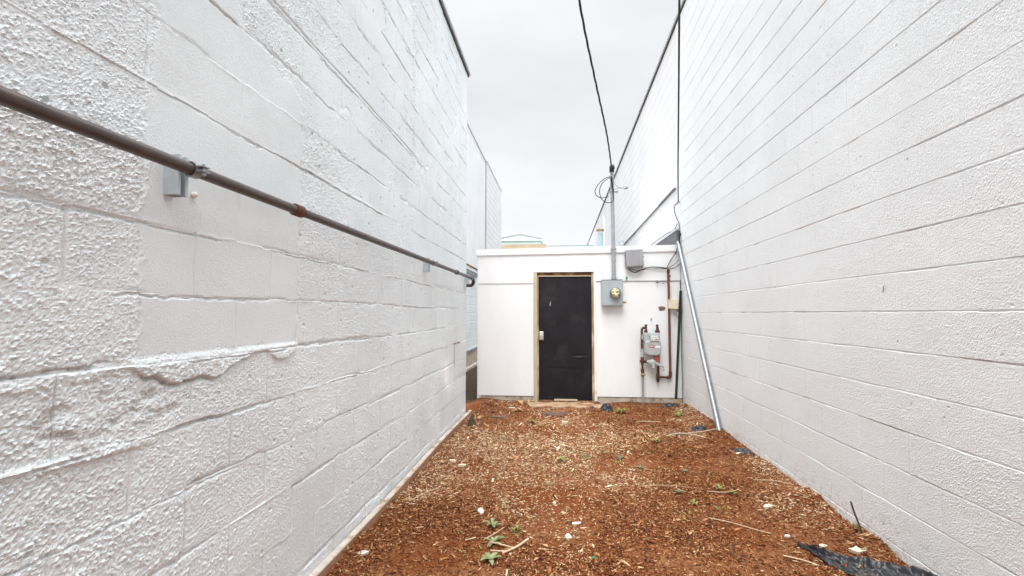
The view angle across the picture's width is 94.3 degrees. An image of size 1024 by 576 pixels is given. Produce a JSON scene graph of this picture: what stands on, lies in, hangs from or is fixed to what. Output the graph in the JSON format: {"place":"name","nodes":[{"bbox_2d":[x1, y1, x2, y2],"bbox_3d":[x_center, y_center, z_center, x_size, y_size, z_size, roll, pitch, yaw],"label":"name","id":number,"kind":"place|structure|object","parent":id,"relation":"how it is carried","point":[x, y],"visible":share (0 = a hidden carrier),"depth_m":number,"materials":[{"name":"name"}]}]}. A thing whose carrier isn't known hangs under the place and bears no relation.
{"place":"outdoors","nodes":[
{"label":"outdoors","id":0,"kind":"place"},
{"bbox_2d":[501,234,542,244],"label":"mint building","id":1,"kind":"structure","parent":0,"point":[519,239],"depth_m":34.29,"materials":[{"name":"green metal"}]},
{"bbox_2d":[501,244,545,248],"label":"timber parapet building","id":2,"kind":"structure","parent":0,"point":[510,246],"depth_m":24.17,"materials":[{"name":"beige paint"}]},
{"bbox_2d":[444,0,681,245],"label":"sky","id":3,"kind":"structure","parent":0,"point":[534,114],"materials":[{"name":"white"}]},
{"bbox_2d":[546,245,591,247],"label":"long low building","id":4,"kind":"structure","parent":0,"point":[557,246],"depth_m":27.92,"materials":[{"name":"white paint"}]},
{"bbox_2d":[325,366,909,575],"bbox_3d":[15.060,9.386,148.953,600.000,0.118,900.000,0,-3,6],"label":"ground","id":5,"kind":"structure","parent":0,"point":[472,401],"depth_m":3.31,"materials":[{"name":"brown wood"}]},
{"bbox_2d":[0,0,470,575],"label":"block building","id":6,"kind":"structure","parent":5,"relation":"on","point":[204,378],"depth_m":1.87,"materials":[{"name":"grey paint"}]},
{"bbox_2d":[0,85,474,286],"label":"wall pipe","id":7,"kind":"object","parent":6,"relation":"attached to","point":[178,170],"depth_m":1.58,"materials":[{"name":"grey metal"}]},
{"bbox_2d":[357,550,368,555],"bbox_3d":[-0.885,1.573,2.817,0.048,0.017,0.056,-2,-4,29],"label":"paint flake","id":8,"kind":"object","parent":5,"relation":"on","point":[365,552],"visible":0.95,"depth_m":2.81,"materials":[{"name":"white paint"}]},
{"bbox_2d":[308,410,471,575],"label":"form board","id":9,"kind":"object","parent":5,"relation":"on","point":[323,567],"visible":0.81,"depth_m":3.38,"materials":[{"name":"paint"}]},
{"bbox_2d":[468,414,473,425],"bbox_3d":[-0.520,1.684,6.024,0.088,0.167,0.086,0,-3,6],"label":"wood stub","id":10,"kind":"object","parent":5,"relation":"on","point":[471,421],"visible":0.74,"depth_m":6.00,"materials":[{"name":"brown wood"}]},
{"bbox_2d":[466,263,477,371],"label":"building","id":11,"kind":"structure","parent":5,"relation":"on","point":[471,346],"depth_m":12.81,"materials":[{"name":"grey paint"}]},
{"bbox_2d":[478,507,483,514],"bbox_3d":[-0.221,1.598,3.398,0.045,0.037,0.040,-3,-4,42],"label":"paint flake","id":12,"kind":"object","parent":5,"relation":"on","point":[480,510],"visible":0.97,"depth_m":3.39,"materials":[{"name":"white paint"}]},
{"bbox_2d":[466,122,501,345],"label":"white building","id":13,"kind":"structure","parent":5,"relation":"on","point":[483,216],"depth_m":15.06,"materials":[{"name":"paint"}]},
{"bbox_2d":[480,552,500,565],"bbox_3d":[-0.120,1.564,2.738,0.131,0.046,0.147,0,-3,6],"label":"weed","id":14,"kind":"object","parent":5,"relation":"on","point":[488,555],"visible":1,"depth_m":2.75,"materials":[{"name":"green plant"}]},
{"bbox_2d":[483,518,502,527],"bbox_3d":[-0.134,1.589,3.181,0.105,0.053,0.137,2,-4,-33],"label":"weed","id":15,"kind":"object","parent":5,"relation":"on","point":[493,523],"visible":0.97,"depth_m":3.19,"materials":[{"name":"green plant"}]},
{"bbox_2d":[483,535,506,546],"bbox_3d":[-0.108,1.574,2.935,0.147,0.052,0.143,0,-3,6],"label":"weed","id":16,"kind":"object","parent":5,"relation":"on","point":[494,539],"visible":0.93,"depth_m":2.96,"materials":[{"name":"green plant"}]},
{"bbox_2d":[490,415,508,417],"bbox_3d":[-0.166,1.745,6.464,0.261,0.016,0.151,0,-3,6],"label":"plastic scrap","id":17,"kind":"object","parent":5,"relation":"on","point":[498,416],"visible":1,"depth_m":6.45,"materials":[{"name":"plastic"}]},
{"bbox_2d":[489,538,528,553],"bbox_3d":[-0.023,1.554,2.868,0.247,0.036,0.150,0,-3,6],"label":"twig","id":18,"kind":"object","parent":5,"relation":"on","point":[515,547],"visible":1,"depth_m":2.86,"materials":[{"name":"beige wood"}]},
{"bbox_2d":[510,525,521,532],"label":"weed","id":19,"kind":"object","parent":5,"relation":"on","point":[516,528],"visible":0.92,"depth_m":3.09,"materials":[{"name":"green plant"}]},
{"bbox_2d":[540,411,567,415],"bbox_3d":[0.592,1.771,6.702,0.380,0.023,0.291,-1,-3,17],"label":"plastic scrap","id":20,"kind":"object","parent":5,"relation":"on","point":[553,413],"visible":1,"depth_m":6.70,"materials":[{"name":"pink plastic"}]},
{"bbox_2d":[527,402,602,408],"bbox_3d":[0.843,1.821,7.258,1.242,0.082,0.397,0,-3,6],"label":"doorstep slab","id":21,"kind":"structure","parent":5,"relation":"on","point":[580,405],"depth_m":7.18,"materials":[{"name":"concrete"}]},
{"bbox_2d":[476,245,681,402],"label":"shed","id":22,"kind":"structure","parent":5,"relation":"on","point":[550,328],"depth_m":7.71,"materials":[{"name":"white paint"}]},
{"bbox_2d":[539,276,591,399],"bbox_3d":[0.863,0.810,7.712,0.854,1.994,0.097,0,-3,6],"label":"door","id":23,"kind":"structure","parent":22,"relation":"in","point":[565,315],"depth_m":7.72,"materials":[{"name":"black paint"}]},
{"bbox_2d":[596,228,603,246],"bbox_3d":[1.848,-0.863,9.925,0.168,0.748,0.168,0,-3,6],"label":"vent pipe","id":24,"kind":"object","parent":22,"relation":"on","point":[600,236],"visible":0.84,"depth_m":9.88,"materials":[{"name":"metal"}]},
{"bbox_2d":[603,216,604,245],"bbox_3d":[2.004,-1.013,10.320,0.080,1.090,0.080,0,-3,6],"label":"thin vent","id":25,"kind":"object","parent":22,"relation":"on","point":[604,228],"visible":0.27,"depth_m":10.33,"materials":[{"name":"white metal"}]},
{"bbox_2d":[595,164,627,279],"bbox_3d":[1.582,-1.064,7.599,0.524,1.864,0.164,0,-3,-1],"label":"service mast","id":26,"kind":"object","parent":22,"relation":"attached to","point":[612,192],"visible":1,"depth_m":7.60,"materials":[{"name":"metal"}]},
{"bbox_2d":[578,0,611,166],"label":"overhead cable","id":27,"kind":"object","parent":26,"relation":"attached to","point":[584,30],"visible":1,"depth_m":5.48,"materials":[{"name":"black rubber"}]},
{"bbox_2d":[601,280,625,305],"bbox_3d":[1.618,0.076,7.543,0.386,0.420,0.213,0,-3,6],"label":"electric meter","id":28,"kind":"object","parent":22,"relation":"attached to","point":[611,292],"visible":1,"depth_m":7.53,"materials":[{"name":"grey metal"}]},
{"bbox_2d":[618,240,623,245],"bbox_3d":[2.273,-0.742,9.876,0.100,0.500,0.098,0,-3,6],"label":"roof outlet","id":29,"kind":"object","parent":22,"relation":"on","point":[620,242],"visible":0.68,"depth_m":9.85,"materials":[{"name":"grey metal"}]},
{"bbox_2d":[624,249,643,268],"bbox_3d":[1.947,-0.468,7.571,0.302,0.310,0.123,0,-3,6],"label":"utility box","id":30,"kind":"object","parent":22,"relation":"attached to","point":[634,258],"visible":1,"depth_m":7.52,"materials":[{"name":"grey plastic"}]},
{"bbox_2d":[628,249,680,272],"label":"phone cables","id":31,"kind":"object","parent":30,"relation":"hanging from","point":[657,267],"visible":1,"depth_m":7.55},
{"bbox_2d":[640,324,663,403],"bbox_3d":[2.186,1.197,7.417,0.364,1.251,0.172,0,-3,6],"label":"gas meter","id":32,"kind":"object","parent":22,"relation":"attached to","point":[652,344],"visible":1,"depth_m":7.40,"materials":[{"name":"grey metal"}]},
{"bbox_2d":[660,269,671,378],"bbox_3d":[2.395,0.565,7.503,0.236,1.728,0.050,0,-3,6],"label":"brown conduit","id":33,"kind":"object","parent":22,"relation":"attached to","point":[669,376],"visible":1,"depth_m":7.48,"materials":[{"name":"metal"}]},
{"bbox_2d":[458,415,728,555],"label":"tiny sprouts","id":34,"kind":"object","parent":5,"relation":"on","point":[597,476],"visible":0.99,"depth_m":3.99,"materials":[{"name":"green plant"}]},
{"bbox_2d":[600,403,613,410],"bbox_3d":[1.379,1.740,6.962,0.138,0.105,0.217,3,-4,-45],"label":"plastic scrap","id":35,"kind":"object","parent":5,"relation":"on","point":[606,407],"visible":1,"depth_m":6.92,"materials":[{"name":"grey plastic"}]},
{"bbox_2d":[660,403,678,406],"bbox_3d":[2.398,1.775,7.226,0.317,0.049,0.158,0,-3,6],"label":"plastic scrap","id":36,"kind":"object","parent":5,"relation":"on","point":[668,404],"visible":1,"depth_m":7.19,"materials":[{"name":"grey plastic"}]},
{"bbox_2d":[675,291,681,402],"bbox_3d":[2.593,0.952,7.432,0.162,1.827,0.061,0,-3,-8],"label":"pipe","id":37,"kind":"object","parent":5,"relation":"on","point":[679,311],"visible":0.98,"depth_m":7.42,"materials":[{"name":"green metal"}]},
{"bbox_2d":[668,299,677,308],"bbox_3d":[2.538,0.255,7.490,0.145,0.154,0.088,0,-3,6],"label":"junction box","id":38,"kind":"object","parent":37,"relation":"attached to","point":[672,303],"visible":1,"depth_m":7.45,"materials":[{"name":"beige plastic"}]},
{"bbox_2d":[666,431,696,434],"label":"twig","id":39,"kind":"object","parent":5,"relation":"on","point":[681,432],"visible":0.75,"depth_m":5.61,"materials":[{"name":"beige wood"}]},
{"bbox_2d":[667,433,705,437],"bbox_3d":[1.988,1.689,5.452,0.435,0.026,0.143,-1,-3,17],"label":"twig","id":40,"kind":"object","parent":5,"relation":"on","point":[687,433],"visible":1,"depth_m":5.48,"materials":[{"name":"beige wood"}]},
{"bbox_2d":[676,231,721,430],"bbox_3d":[2.548,0.440,6.559,0.076,2.800,1.920,0,-3,6],"label":"leaning pole","id":41,"kind":"object","parent":5,"relation":"on","point":[703,357],"visible":0.95,"depth_m":6.38,"materials":[{"name":"metal"}]},
{"bbox_2d":[691,425,706,431],"bbox_3d":[2.246,1.690,5.741,0.167,0.068,0.164,-3,-4,40],"label":"plastic scrap","id":42,"kind":"object","parent":5,"relation":"on","point":[698,428],"visible":1,"depth_m":5.71,"materials":[{"name":"grey plastic"}]},
{"bbox_2d":[688,428,716,432],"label":"twig","id":43,"kind":"object","parent":5,"relation":"on","point":[702,431],"visible":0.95,"depth_m":5.59,"materials":[{"name":"beige wood"}]},
{"bbox_2d":[709,517,770,533],"bbox_3d":[1.517,1.589,3.182,0.382,0.019,0.021,-2,-4,36],"label":"twig","id":44,"kind":"object","parent":5,"relation":"on","point":[740,525],"visible":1,"depth_m":3.17,"materials":[{"name":"beige wood"}]},
{"bbox_2d":[732,448,752,453],"bbox_3d":[2.304,1.626,4.765,0.126,0.043,0.225,2,-4,-29],"label":"plastic scrap","id":45,"kind":"object","parent":5,"relation":"on","point":[743,450],"visible":1,"depth_m":4.73,"materials":[{"name":"grey plastic"}]},
{"bbox_2d":[763,504,771,509],"bbox_3d":[1.866,1.601,3.472,0.081,0.027,0.046,1,-3,-25],"label":"paint flake","id":46,"kind":"object","parent":5,"relation":"on","point":[766,506],"visible":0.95,"depth_m":3.46,"materials":[{"name":"white paint"}]},
{"bbox_2d":[783,555,817,564],"bbox_3d":[1.666,1.570,2.741,0.176,0.016,0.011,-2,-4,37],"label":"twig","id":47,"kind":"object","parent":5,"relation":"on","point":[800,559],"visible":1,"depth_m":2.74,"materials":[{"name":"beige wood"}]},
{"bbox_2d":[587,0,1023,575],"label":"block building","id":48,"kind":"structure","parent":5,"relation":"on","point":[849,208],"depth_m":3.04,"materials":[{"name":"white paint"}]},
{"bbox_2d":[850,501,862,533],"bbox_3d":[2.164,1.464,2.981,0.073,0.237,0.030,-2,-4,36],"label":"plant stem","id":49,"kind":"object","parent":5,"relation":"on","point":[859,526],"visible":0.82,"depth_m":2.98,"materials":[{"name":"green plant"}]},
{"bbox_2d":[848,546,865,554],"bbox_3d":[2.051,1.555,2.811,0.089,0.022,0.063,1,-3,-25],"label":"stone","id":50,"kind":"object","parent":5,"relation":"on","point":[856,549],"visible":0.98,"depth_m":2.81,"materials":[{"name":"beige stone"}]},
{"bbox_2d":[797,542,937,575],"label":"plastic sheet","id":51,"kind":"object","parent":5,"relation":"on","point":[882,568],"visible":1,"depth_m":2.64,"materials":[{"name":"black plastic"}]},
{"bbox_3d":[2.660,-1.362,7.597,0.054,0.055,0.036,0,-3,6],"label":"cable hook","id":52,"kind":"object","parent":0,"visible":0},
{"bbox_2d":[651,203,679,244],"bbox_3d":[2.806,-0.842,9.277,0.090,0.897,3.495,0,-3,6],"label":"wall cable","id":53,"kind":"object","parent":52,"relation":"hanging from","point":[675,226],"depth_m":7.59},
{"bbox_2d":[677,0,680,202],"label":"drop cable","id":54,"kind":"object","parent":52,"relation":"attached to","point":[679,3],"visible":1,"depth_m":5.06,"materials":[{"name":"black rubber"}]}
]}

